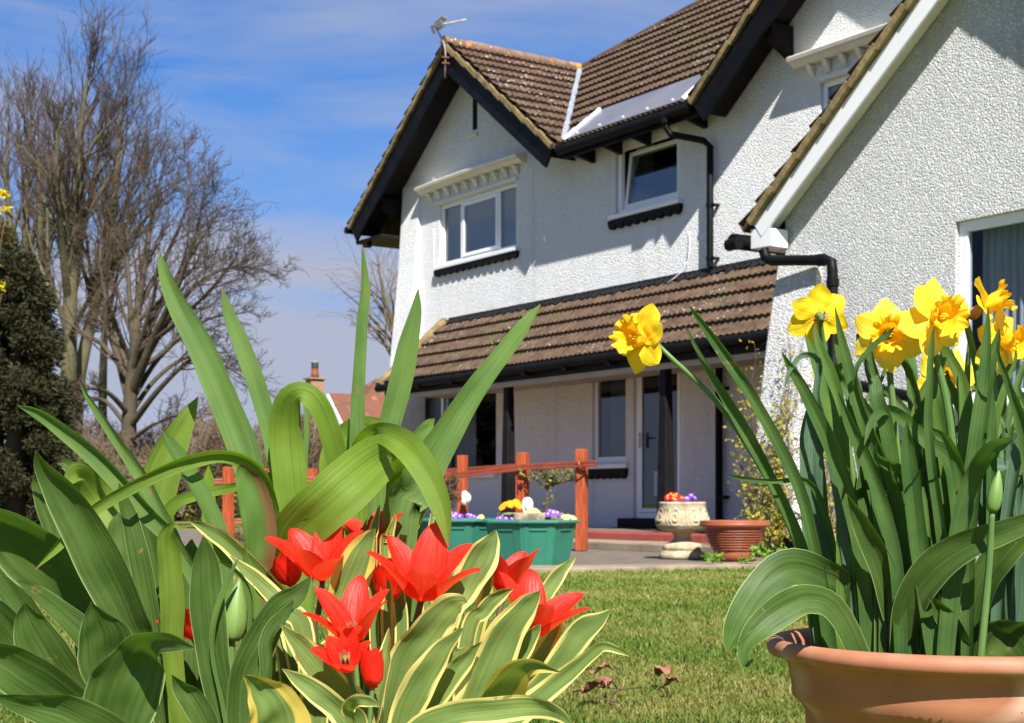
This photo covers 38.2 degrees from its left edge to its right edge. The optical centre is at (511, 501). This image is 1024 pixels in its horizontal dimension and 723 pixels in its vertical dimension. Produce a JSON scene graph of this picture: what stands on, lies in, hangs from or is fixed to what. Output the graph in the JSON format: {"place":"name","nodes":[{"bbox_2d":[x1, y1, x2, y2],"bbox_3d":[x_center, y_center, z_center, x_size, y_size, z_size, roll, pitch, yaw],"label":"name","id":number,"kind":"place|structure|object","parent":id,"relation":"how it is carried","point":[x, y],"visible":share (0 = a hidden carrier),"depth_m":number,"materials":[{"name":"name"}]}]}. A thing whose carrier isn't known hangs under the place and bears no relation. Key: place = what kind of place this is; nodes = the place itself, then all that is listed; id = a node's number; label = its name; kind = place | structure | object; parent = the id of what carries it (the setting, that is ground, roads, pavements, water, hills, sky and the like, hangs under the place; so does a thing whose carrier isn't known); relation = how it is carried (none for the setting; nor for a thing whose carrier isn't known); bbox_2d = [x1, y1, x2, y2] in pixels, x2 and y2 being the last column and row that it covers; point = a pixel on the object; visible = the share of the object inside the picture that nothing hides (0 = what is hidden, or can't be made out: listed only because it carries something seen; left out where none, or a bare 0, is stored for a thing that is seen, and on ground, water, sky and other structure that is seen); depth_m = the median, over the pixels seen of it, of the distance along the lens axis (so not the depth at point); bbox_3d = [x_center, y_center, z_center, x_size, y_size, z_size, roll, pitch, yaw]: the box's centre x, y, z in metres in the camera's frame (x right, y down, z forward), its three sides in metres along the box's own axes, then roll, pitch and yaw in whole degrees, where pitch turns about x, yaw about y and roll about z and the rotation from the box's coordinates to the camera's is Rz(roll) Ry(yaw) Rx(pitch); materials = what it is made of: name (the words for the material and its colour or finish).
{"place":"outdoors","nodes":[
{"label":"outdoors","id":0,"kind":"place"},
{"bbox_2d":[301,361,384,467],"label":"brick house","id":1,"kind":"structure","parent":0,"point":[374,401],"depth_m":66.42,"materials":[{"name":"brick"}]},
{"bbox_2d":[0,0,695,496],"label":"sky","id":2,"kind":"structure","parent":0,"point":[305,99],"materials":[{"name":"blue"}]},
{"bbox_2d":[0,510,808,722],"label":"lawn","id":3,"kind":"structure","parent":0,"point":[184,525],"depth_m":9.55,"materials":[{"name":"plant"}]},
{"bbox_2d":[0,214,55,507],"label":"yew tree","id":4,"kind":"object","parent":3,"relation":"on","point":[9,237],"visible":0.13,"depth_m":27.83,"materials":[{"name":"green plant"}]},
{"bbox_2d":[0,243,82,526],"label":"yew tree","id":5,"kind":"object","parent":3,"relation":"on","point":[29,330],"visible":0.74,"depth_m":25.65,"materials":[{"name":"green plant"}]},
{"bbox_2d":[13,102,75,267],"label":"bare tree","id":6,"kind":"object","parent":3,"relation":"on","point":[33,244],"visible":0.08,"depth_m":51.85,"materials":[{"name":"brown plant"}]},
{"bbox_2d":[0,45,97,375],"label":"bare tree","id":7,"kind":"object","parent":3,"relation":"on","point":[27,240],"visible":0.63,"depth_m":49.89,"materials":[{"name":"brown plant"}]},
{"bbox_2d":[0,0,164,430],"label":"bare tree","id":8,"kind":"object","parent":3,"relation":"on","point":[60,198],"visible":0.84,"depth_m":45.59,"materials":[{"name":"brown plant"}]},
{"bbox_2d":[72,430,126,488],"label":"thicket","id":9,"kind":"object","parent":3,"relation":"on","point":[107,451],"visible":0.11,"depth_m":35.48,"materials":[{"name":"brown plant"}]},
{"bbox_2d":[75,407,141,463],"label":"thicket","id":10,"kind":"object","parent":3,"relation":"on","point":[86,430],"visible":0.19,"depth_m":41.58,"materials":[{"name":"brown plant"}]},
{"bbox_2d":[85,113,136,449],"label":"bare tree","id":11,"kind":"object","parent":3,"relation":"on","point":[103,361],"visible":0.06,"depth_m":53.89,"materials":[{"name":"brown plant"}]},
{"bbox_2d":[19,0,224,431],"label":"bare tree","id":12,"kind":"object","parent":3,"relation":"on","point":[84,351],"visible":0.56,"depth_m":47.83,"materials":[{"name":"brown plant"}]},
{"bbox_2d":[87,409,161,468],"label":"thicket","id":13,"kind":"object","parent":3,"relation":"on","point":[149,435],"visible":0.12,"depth_m":43.42,"materials":[{"name":"brown plant"}]},
{"bbox_2d":[109,429,193,493],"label":"thicket","id":14,"kind":"object","parent":3,"relation":"on","point":[137,458],"visible":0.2,"depth_m":39.45,"materials":[{"name":"brown plant"}]},
{"bbox_2d":[132,413,203,517],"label":"thicket","id":15,"kind":"object","parent":3,"relation":"on","point":[185,489],"visible":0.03,"depth_m":34.03,"materials":[{"name":"plant"}]},
{"bbox_2d":[39,105,308,479],"bbox_3d":[-10.044,-4.985,40.090,8.569,11.297,9.819,0,0,0],"label":"bare tree","id":16,"kind":"object","parent":3,"relation":"on","point":[133,361],"visible":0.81,"depth_m":39.94,"materials":[{"name":"brown plant"}]},
{"bbox_2d":[138,399,218,509],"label":"thicket","id":17,"kind":"object","parent":3,"relation":"on","point":[162,426],"visible":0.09,"depth_m":46.14,"materials":[{"name":"brown plant"}]},
{"bbox_2d":[125,442,240,521],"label":"garden bush","id":18,"kind":"object","parent":3,"relation":"on","point":[236,507],"visible":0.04,"depth_m":40.36,"materials":[{"name":"brown plant"}]},
{"bbox_2d":[144,394,264,517],"bbox_3d":[-6.038,-0.933,29.870,2.233,2.544,3.651,0,0,0],"label":"thicket","id":19,"kind":"object","parent":3,"relation":"on","point":[210,441],"visible":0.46,"depth_m":29.40,"materials":[{"name":"brown plant"}]},
{"bbox_2d":[175,464,239,520],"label":"garden bush","id":20,"kind":"object","parent":3,"relation":"on","point":[187,517],"visible":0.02,"depth_m":42.62,"materials":[{"name":"brown plant"}]},
{"bbox_2d":[218,427,264,517],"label":"thicket","id":21,"kind":"object","parent":3,"relation":"on","point":[261,444],"visible":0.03,"depth_m":45.73,"materials":[{"name":"brown plant"}]},
{"bbox_2d":[228,428,268,468],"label":"thicket","id":22,"kind":"object","parent":3,"relation":"on","point":[264,459],"visible":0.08,"depth_m":32.73,"materials":[{"name":"plant"}]},
{"bbox_2d":[253,421,319,460],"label":"thicket","id":23,"kind":"object","parent":3,"relation":"on","point":[261,435],"visible":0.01,"depth_m":47.98,"materials":[{"name":"brown plant"}]},
{"bbox_2d":[300,405,334,473],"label":"thicket","id":24,"kind":"object","parent":3,"relation":"on","point":[314,456],"visible":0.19,"depth_m":37.52,"materials":[{"name":"plant"}]},
{"bbox_2d":[309,227,398,355],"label":"bare tree","id":25,"kind":"object","parent":3,"relation":"on","point":[388,314],"visible":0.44,"depth_m":51.91,"materials":[{"name":"brown plant"}]},
{"bbox_2d":[581,675,606,692],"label":"dead leaf","id":26,"kind":"object","parent":3,"relation":"on","point":[592,685],"visible":1,"depth_m":3.90,"materials":[{"name":"brown plant"}]},
{"bbox_2d":[589,662,610,674],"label":"dead leaf","id":27,"kind":"object","parent":3,"relation":"on","point":[600,667],"visible":1,"depth_m":4.33,"materials":[{"name":"brown plant"}]},
{"bbox_2d":[573,680,642,704],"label":"fallen twig","id":28,"kind":"object","parent":3,"relation":"on","point":[611,701],"visible":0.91,"depth_m":3.96,"materials":[{"name":"brown wood"}]},
{"bbox_2d":[599,674,612,686],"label":"dead leaf","id":29,"kind":"object","parent":28,"relation":"on","point":[608,679],"visible":0.46,"depth_m":4.01,"materials":[{"name":"brown plant"}]},
{"bbox_2d":[654,663,670,676],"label":"dead leaf","id":30,"kind":"object","parent":3,"relation":"on","point":[660,670],"visible":0.99,"depth_m":4.25,"materials":[{"name":"brown plant"}]},
{"bbox_2d":[664,674,678,685],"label":"dead leaf","id":31,"kind":"object","parent":3,"relation":"on","point":[668,680],"visible":1,"depth_m":4.03,"materials":[{"name":"brown plant"}]},
{"bbox_2d":[344,0,1023,559],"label":"house","id":32,"kind":"structure","parent":3,"relation":"on","point":[734,172],"depth_m":18.46,"materials":[{"name":"paint"}]},
{"bbox_2d":[430,16,467,77],"bbox_3d":[-0.968,-6.845,22.415,0.468,0.906,0.583,0,0,-26],"label":"tv aerial","id":33,"kind":"object","parent":32,"relation":"attached to","point":[439,23],"visible":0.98,"depth_m":22.34,"materials":[{"name":"grey metal"}]},
{"bbox_2d":[425,393,497,477],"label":"window","id":34,"kind":"structure","parent":32,"relation":"in","point":[478,442],"depth_m":24.47,"materials":[{"name":"black glass"}]},
{"bbox_2d":[433,183,518,270],"bbox_3d":[-0.533,-4.185,22.637,0.175,1.030,2.300,0,0,-34],"label":"window","id":35,"kind":"structure","parent":32,"relation":"in","point":[480,226],"depth_m":22.64,"materials":[{"name":"white plastic"}]},
{"bbox_2d":[588,373,676,482],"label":"window","id":36,"kind":"structure","parent":32,"relation":"in","point":[610,396],"depth_m":20.07,"materials":[{"name":"grey glass"}]},
{"bbox_2d":[608,128,681,220],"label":"window","id":37,"kind":"structure","parent":32,"relation":"in","point":[647,175],"depth_m":19.44,"materials":[{"name":"white plastic"}]},
{"bbox_2d":[635,373,681,517],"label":"door","id":38,"kind":"structure","parent":32,"relation":"in","point":[646,493],"depth_m":19.41,"materials":[{"name":"white plastic"}]},
{"bbox_2d":[823,75,848,109],"bbox_3d":[3.886,-4.215,16.246,0.060,1.030,1.220,0,0,-34],"label":"window","id":39,"kind":"structure","parent":32,"relation":"in","point":[830,87],"depth_m":16.68,"materials":[{"name":"white plastic"}]},
{"bbox_2d":[953,210,1023,411],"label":"window","id":40,"kind":"structure","parent":32,"relation":"in","point":[991,248],"depth_m":12.39,"materials":[{"name":"white plastic"}]},
{"bbox_2d":[746,542,786,557],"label":"weed","id":41,"kind":"object","parent":3,"relation":"on","point":[758,550],"visible":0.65,"depth_m":12.18,"materials":[{"name":"green plant"}]},
{"bbox_2d":[767,628,1023,722],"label":"flower pot","id":42,"kind":"object","parent":3,"relation":"on","point":[829,685],"visible":0.85,"depth_m":2.23,"materials":[{"name":"ceramic"}]},
{"bbox_2d":[609,303,1023,651],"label":"daffodil","id":43,"kind":"object","parent":42,"relation":"in","point":[636,337],"visible":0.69,"depth_m":2.36,"materials":[{"name":"green plant"}]},
{"bbox_2d":[723,410,1023,666],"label":"broad leaved tulip","id":44,"kind":"object","parent":42,"relation":"in","point":[778,590],"visible":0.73,"depth_m":2.30,"materials":[{"name":"green plant"}]},
{"bbox_2d":[787,283,1006,652],"bbox_3d":[0.715,-0.001,2.505,0.278,0.705,0.591,0,0,41],"label":"daffodil","id":45,"kind":"object","parent":42,"relation":"in","point":[818,318],"visible":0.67,"depth_m":2.37,"materials":[{"name":"yellow plant"}]},
{"bbox_2d":[784,298,1023,654],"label":"daffodil","id":46,"kind":"object","parent":42,"relation":"in","point":[886,344],"visible":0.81,"depth_m":2.35,"materials":[{"name":"green plant"}]},
{"bbox_2d":[853,349,974,596],"bbox_3d":[0.752,0.044,2.611,0.465,0.627,0.261,0,0,-44],"label":"daffodil","id":47,"kind":"object","parent":42,"relation":"in","point":[951,385],"visible":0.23,"depth_m":2.61,"materials":[{"name":"yellow plant"}]},
{"bbox_2d":[822,277,1010,655],"bbox_3d":[0.662,-0.004,2.461,0.312,0.713,0.430,0,0,44],"label":"daffodil","id":48,"kind":"object","parent":42,"relation":"in","point":[933,320],"visible":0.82,"depth_m":2.31,"materials":[{"name":"green plant"}]},
{"bbox_2d":[864,309,1023,655],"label":"daffodil","id":49,"kind":"object","parent":42,"relation":"in","point":[962,503],"visible":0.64,"depth_m":2.32,"materials":[{"name":"green plant"}]},
{"bbox_2d":[918,276,1023,621],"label":"daffodil","id":50,"kind":"object","parent":42,"relation":"in","point":[984,370],"visible":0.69,"depth_m":2.39,"materials":[{"name":"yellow plant"}]},
{"bbox_3d":[-0.275,0.438,2.060,0.660,0.225,0.660,0,0,0],"label":"flower pot","id":51,"kind":"object","parent":3,"relation":"on","visible":0},
{"bbox_2d":[0,397,197,722],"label":"broad leaved tulip","id":52,"kind":"object","parent":51,"relation":"in","point":[106,561],"visible":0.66,"depth_m":1.94,"materials":[{"name":"green plant"}]},
{"bbox_2d":[0,579,218,722],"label":"broad leaved tulip","id":53,"kind":"object","parent":51,"relation":"in","point":[113,671],"visible":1,"depth_m":1.70,"materials":[{"name":"green plant"}]},
{"bbox_2d":[17,251,312,681],"bbox_3d":[-0.429,0.032,2.055,0.516,0.789,0.246,0,0,-43],"label":"strap leaved bulb","id":54,"kind":"object","parent":51,"relation":"in","point":[155,515],"visible":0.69,"depth_m":2.07,"materials":[{"name":"green plant"}]},
{"bbox_2d":[155,608,193,639],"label":"red tulip","id":55,"kind":"object","parent":51,"relation":"in","point":[188,634],"visible":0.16,"depth_m":1.90,"materials":[{"name":"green plant"}]},
{"bbox_2d":[157,522,311,722],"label":"broad leaved tulip","id":56,"kind":"object","parent":51,"relation":"in","point":[213,667],"visible":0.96,"depth_m":1.84,"materials":[{"name":"green plant"}]},
{"bbox_2d":[189,521,375,696],"bbox_3d":[-0.294,0.191,1.946,0.252,0.361,0.119,0,0,12],"label":"red tulip","id":57,"kind":"object","parent":51,"relation":"in","point":[345,561],"visible":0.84,"depth_m":1.93,"materials":[{"name":"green plant"}]},
{"bbox_2d":[272,551,301,686],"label":"red tulip","id":58,"kind":"object","parent":51,"relation":"in","point":[286,570],"visible":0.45,"depth_m":2.00,"materials":[{"name":"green plant"}]},
{"bbox_2d":[282,625,370,722],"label":"red tulip","id":59,"kind":"object","parent":51,"relation":"in","point":[342,653],"visible":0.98,"depth_m":1.73,"materials":[{"name":"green plant"}]},
{"bbox_2d":[280,575,390,722],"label":"red tulip","id":60,"kind":"object","parent":51,"relation":"on","point":[357,607],"visible":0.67,"depth_m":1.80,"materials":[{"name":"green plant"}]},
{"bbox_2d":[341,646,383,722],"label":"red tulip","id":61,"kind":"object","parent":51,"relation":"in","point":[372,666],"visible":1,"depth_m":1.73,"materials":[{"name":"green plant"}]},
{"bbox_2d":[342,505,433,722],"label":"red tulip","id":62,"kind":"object","parent":51,"relation":"in","point":[351,525],"visible":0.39,"depth_m":2.05,"materials":[{"name":"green plant"}]},
{"bbox_2d":[236,244,540,722],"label":"strap leaved bulb","id":63,"kind":"object","parent":51,"relation":"in","point":[386,462],"visible":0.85,"depth_m":2.12,"materials":[{"name":"green plant"}]},
{"bbox_2d":[372,534,408,651],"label":"red tulip","id":64,"kind":"object","parent":51,"relation":"in","point":[394,609],"visible":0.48,"depth_m":2.02,"materials":[{"name":"green plant"}]},
{"bbox_2d":[366,522,499,722],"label":"red tulip","id":65,"kind":"object","parent":51,"relation":"in","point":[422,572],"visible":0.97,"depth_m":1.90,"materials":[{"name":"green plant"}]},
{"bbox_2d":[243,608,629,722],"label":"variegated tulip","id":66,"kind":"object","parent":51,"relation":"on","point":[437,673],"visible":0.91,"depth_m":1.78,"materials":[{"name":"green plant"}]},
{"bbox_2d":[453,568,589,700],"bbox_3d":[0.005,0.232,1.904,0.194,0.283,0.208,0,0,0],"label":"red tulip","id":67,"kind":"object","parent":51,"relation":"in","point":[524,621],"visible":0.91,"depth_m":1.85,"materials":[{"name":"green plant"}]},
{"bbox_2d":[475,549,575,644],"bbox_3d":[-0.003,0.224,2.058,0.189,0.336,0.125,0,0,0],"label":"red tulip","id":68,"kind":"object","parent":51,"relation":"in","point":[515,566],"visible":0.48,"depth_m":2.04,"materials":[{"name":"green plant"}]},
{"bbox_2d":[177,530,764,565],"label":"path","id":69,"kind":"structure","parent":0,"point":[601,557],"depth_m":13.67,"materials":[{"name":"grey concrete"}]},
{"bbox_2d":[0,189,10,300],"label":"forsythia","id":70,"kind":"object","parent":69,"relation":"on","point":[3,193],"visible":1,"depth_m":20.00,"materials":[{"name":"yellow plant"}]},
{"bbox_2d":[234,525,243,543],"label":"shrub","id":71,"kind":"object","parent":69,"relation":"on","point":[237,537],"visible":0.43,"depth_m":18.05,"materials":[{"name":"red plant"}]},
{"bbox_2d":[214,467,317,536],"bbox_3d":[-2.771,0.078,17.268,1.529,0.944,0.228,0,0,-24],"label":"garden railing","id":72,"kind":"object","parent":69,"relation":"on","point":[228,504],"visible":0.16,"depth_m":16.97,"materials":[{"name":"orange wood"}]},
{"bbox_2d":[444,472,462,511],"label":"ornamental shrub","id":73,"kind":"object","parent":69,"relation":"on","point":[452,495],"visible":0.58,"depth_m":15.59,"materials":[{"name":"red plant"}]},
{"bbox_2d":[422,518,495,560],"bbox_3d":[-0.443,0.348,13.000,0.776,0.396,0.776,0,0,6],"label":"patio planter","id":74,"kind":"object","parent":69,"relation":"on","point":[467,530],"visible":0.31,"depth_m":12.66,"materials":[{"name":"green plastic"}]},
{"bbox_2d":[451,511,458,518],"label":"primula","id":75,"kind":"object","parent":74,"relation":"on","point":[455,515],"visible":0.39,"depth_m":12.84,"materials":[{"name":"purple plant"}]},
{"bbox_2d":[457,513,476,518],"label":"primula","id":76,"kind":"object","parent":74,"relation":"on","point":[469,515],"visible":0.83,"depth_m":12.89,"materials":[{"name":"purple plant"}]},
{"bbox_2d":[235,562,760,572],"bbox_3d":[0.836,0.557,10.257,19.064,0.085,5.561,0,0,18],"label":"paving edge","id":77,"kind":"object","parent":69,"relation":"attached to","point":[612,568],"visible":0.11,"depth_m":11.87,"materials":[{"name":"concrete"}]},
{"bbox_2d":[699,550,723,563],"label":"weed","id":78,"kind":"object","parent":77,"relation":"on","point":[708,556],"visible":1,"depth_m":12.16,"materials":[{"name":"green plant"}]},
{"bbox_2d":[737,555,755,562],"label":"weed","id":79,"kind":"object","parent":77,"relation":"on","point":[743,559],"visible":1,"depth_m":12.17,"materials":[{"name":"green plant"}]},
{"bbox_2d":[443,449,596,550],"bbox_3d":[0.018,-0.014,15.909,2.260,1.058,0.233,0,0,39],"label":"garden railing","id":80,"kind":"object","parent":69,"relation":"on","point":[582,462],"visible":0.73,"depth_m":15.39,"materials":[{"name":"orange wood"}]},
{"bbox_2d":[462,491,470,505],"bbox_3d":[-0.518,-0.036,17.097,0.097,0.170,0.105,0,0,18],"label":"bulkhead light","id":81,"kind":"object","parent":80,"relation":"attached to","point":[466,498],"visible":1,"depth_m":17.07,"materials":[{"name":"white plastic"}]},
{"bbox_2d":[522,497,532,511],"bbox_3d":[0.172,0.052,15.592,0.118,0.190,0.097,0,0,-20],"label":"bulkhead light","id":82,"kind":"object","parent":80,"relation":"attached to","point":[527,503],"visible":0.74,"depth_m":15.57,"materials":[{"name":"white plastic"}]},
{"bbox_2d":[482,519,579,564],"bbox_3d":[0.155,0.348,12.250,0.776,0.396,0.776,0,0,-9],"label":"patio planter","id":83,"kind":"object","parent":69,"relation":"on","point":[552,540],"visible":0.84,"depth_m":11.95,"materials":[{"name":"green plastic"}]},
{"bbox_2d":[495,516,513,519],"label":"primula","id":84,"kind":"object","parent":83,"relation":"on","point":[501,518],"visible":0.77,"depth_m":12.06,"materials":[{"name":"purple plant"}]},
{"bbox_2d":[525,508,540,512],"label":"primula","id":85,"kind":"object","parent":83,"relation":"on","point":[534,510],"visible":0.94,"depth_m":12.32,"materials":[{"name":"beige plant"}]},
{"bbox_2d":[545,509,560,519],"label":"primula","id":86,"kind":"object","parent":83,"relation":"on","point":[551,512],"visible":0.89,"depth_m":12.17,"materials":[{"name":"purple plant"}]},
{"bbox_2d":[561,514,576,519],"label":"primula","id":87,"kind":"object","parent":83,"relation":"on","point":[566,517],"visible":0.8,"depth_m":12.18,"materials":[{"name":"beige plant"}]},
{"bbox_2d":[518,465,574,511],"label":"ornamental shrub","id":88,"kind":"object","parent":69,"relation":"on","point":[549,482],"visible":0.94,"depth_m":15.69,"materials":[{"name":"green plant"}]},
{"bbox_2d":[572,538,713,554],"bbox_3d":[-0.458,0.482,18.539,0.648,0.095,11.200,0,0,-34],"label":"terrace step","id":89,"kind":"object","parent":69,"relation":"on","point":[630,545],"visible":0.09,"depth_m":15.62,"materials":[{"name":"concrete"}]},
{"bbox_2d":[588,527,704,532],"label":"terrace floor","id":90,"kind":"structure","parent":69,"relation":"on","point":[619,529],"depth_m":18.38,"materials":[{"name":"red tile"}]},
{"bbox_2d":[574,530,709,542],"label":"terrace tiles","id":91,"kind":"object","parent":90,"relation":"attached to","point":[643,536],"depth_m":16.45,"materials":[{"name":"red tile"}]},
{"bbox_2d":[655,502,709,558],"bbox_3d":[1.531,0.260,13.300,0.489,0.510,0.489,0,0,0],"label":"garden urn","id":92,"kind":"object","parent":69,"relation":"on","point":[680,521],"visible":0.97,"depth_m":13.13,"materials":[{"name":"stone"}]},
{"bbox_2d":[664,492,684,501],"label":"primula","id":93,"kind":"object","parent":92,"relation":"in","point":[672,496],"visible":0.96,"depth_m":13.23,"materials":[{"name":"red plant"}]},
{"bbox_2d":[683,493,696,500],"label":"primula","id":94,"kind":"object","parent":92,"relation":"in","point":[691,496],"visible":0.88,"depth_m":13.26,"materials":[{"name":"purple plant"}]},
{"bbox_2d":[699,520,769,561],"bbox_3d":[1.917,0.340,12.750,0.604,0.350,0.604,0,0,0],"label":"flower pot","id":95,"kind":"object","parent":69,"relation":"on","point":[733,540],"visible":0.94,"depth_m":12.56,"materials":[{"name":"orange ceramic"}]},
{"bbox_2d":[777,535,793,549],"bbox_3d":[2.570,0.410,13.537,0.280,0.200,0.280,0,0,0],"label":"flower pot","id":96,"kind":"object","parent":69,"relation":"on","point":[788,543],"visible":0.27,"depth_m":13.44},
{"bbox_2d":[723,323,856,556],"bbox_3d":[2.510,-0.547,13.619,1.384,2.209,0.611,0,0,35],"label":"climbing plant","id":97,"kind":"object","parent":69,"relation":"on","point":[777,529],"visible":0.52,"depth_m":13.63,"materials":[{"name":"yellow plant"}]},
{"bbox_2d":[957,367,1016,442],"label":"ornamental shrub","id":98,"kind":"object","parent":69,"relation":"on","point":[973,386],"visible":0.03,"depth_m":11.79,"materials":[{"name":"green plant"}]},
{"bbox_2d":[496,512,562,519],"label":"flowers","id":99,"kind":"object","parent":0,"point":[526,516],"visible":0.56,"depth_m":12.26,"materials":[{"name":"white plant"}]},
{"bbox_2d":[499,499,522,515],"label":"primula","id":100,"kind":"object","parent":99,"relation":"on","point":[514,503],"visible":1,"depth_m":12.33,"materials":[{"name":"yellow plant"}]}
]}

